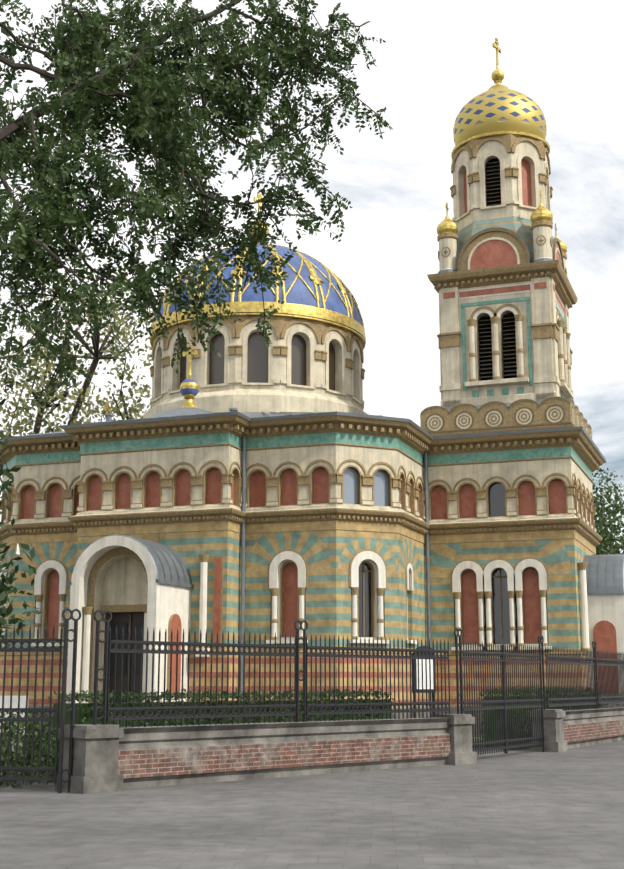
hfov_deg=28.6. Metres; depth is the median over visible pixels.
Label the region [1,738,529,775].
lawn
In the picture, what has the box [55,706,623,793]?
fence wall
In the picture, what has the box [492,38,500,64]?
tower cross
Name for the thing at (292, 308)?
dome ribs
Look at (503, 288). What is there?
tower
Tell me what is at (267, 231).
dome finial
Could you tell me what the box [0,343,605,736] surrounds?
church body
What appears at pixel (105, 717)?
railings
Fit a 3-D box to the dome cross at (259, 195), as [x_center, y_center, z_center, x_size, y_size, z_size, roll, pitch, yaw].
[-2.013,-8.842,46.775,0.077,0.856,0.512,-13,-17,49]
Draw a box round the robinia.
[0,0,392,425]
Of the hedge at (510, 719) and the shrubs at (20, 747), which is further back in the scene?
the hedge at (510, 719)
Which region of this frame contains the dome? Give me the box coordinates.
[152,244,364,339]
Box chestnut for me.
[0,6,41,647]
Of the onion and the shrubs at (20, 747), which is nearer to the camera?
the shrubs at (20, 747)
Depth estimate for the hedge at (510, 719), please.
31.51 m
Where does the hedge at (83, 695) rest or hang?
on the ground at (520, 809)
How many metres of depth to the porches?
34.91 m
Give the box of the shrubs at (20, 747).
[0,706,59,787]
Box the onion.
[453,65,546,145]
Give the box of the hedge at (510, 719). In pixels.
[478,686,600,748]
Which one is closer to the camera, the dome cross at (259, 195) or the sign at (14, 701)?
the sign at (14, 701)
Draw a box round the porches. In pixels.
[66,534,623,707]
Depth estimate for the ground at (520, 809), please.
14.90 m
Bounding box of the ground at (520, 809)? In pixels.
[0,737,623,868]
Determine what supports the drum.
on the church body
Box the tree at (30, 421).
[0,263,153,491]
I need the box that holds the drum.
[143,313,368,417]
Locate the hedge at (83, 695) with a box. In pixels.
[45,688,395,782]
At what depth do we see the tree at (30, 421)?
52.11 m
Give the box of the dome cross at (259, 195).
[253,193,262,211]
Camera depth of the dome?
42.81 m
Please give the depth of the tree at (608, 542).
55.48 m
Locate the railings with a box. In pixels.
[0,608,623,792]
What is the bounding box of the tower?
[420,131,592,438]
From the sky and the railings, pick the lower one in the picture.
the railings
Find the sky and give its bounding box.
[0,0,623,552]
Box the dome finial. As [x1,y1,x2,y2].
[250,219,268,242]
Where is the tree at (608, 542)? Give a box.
[592,461,623,554]
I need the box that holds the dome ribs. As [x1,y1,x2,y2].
[150,243,365,343]

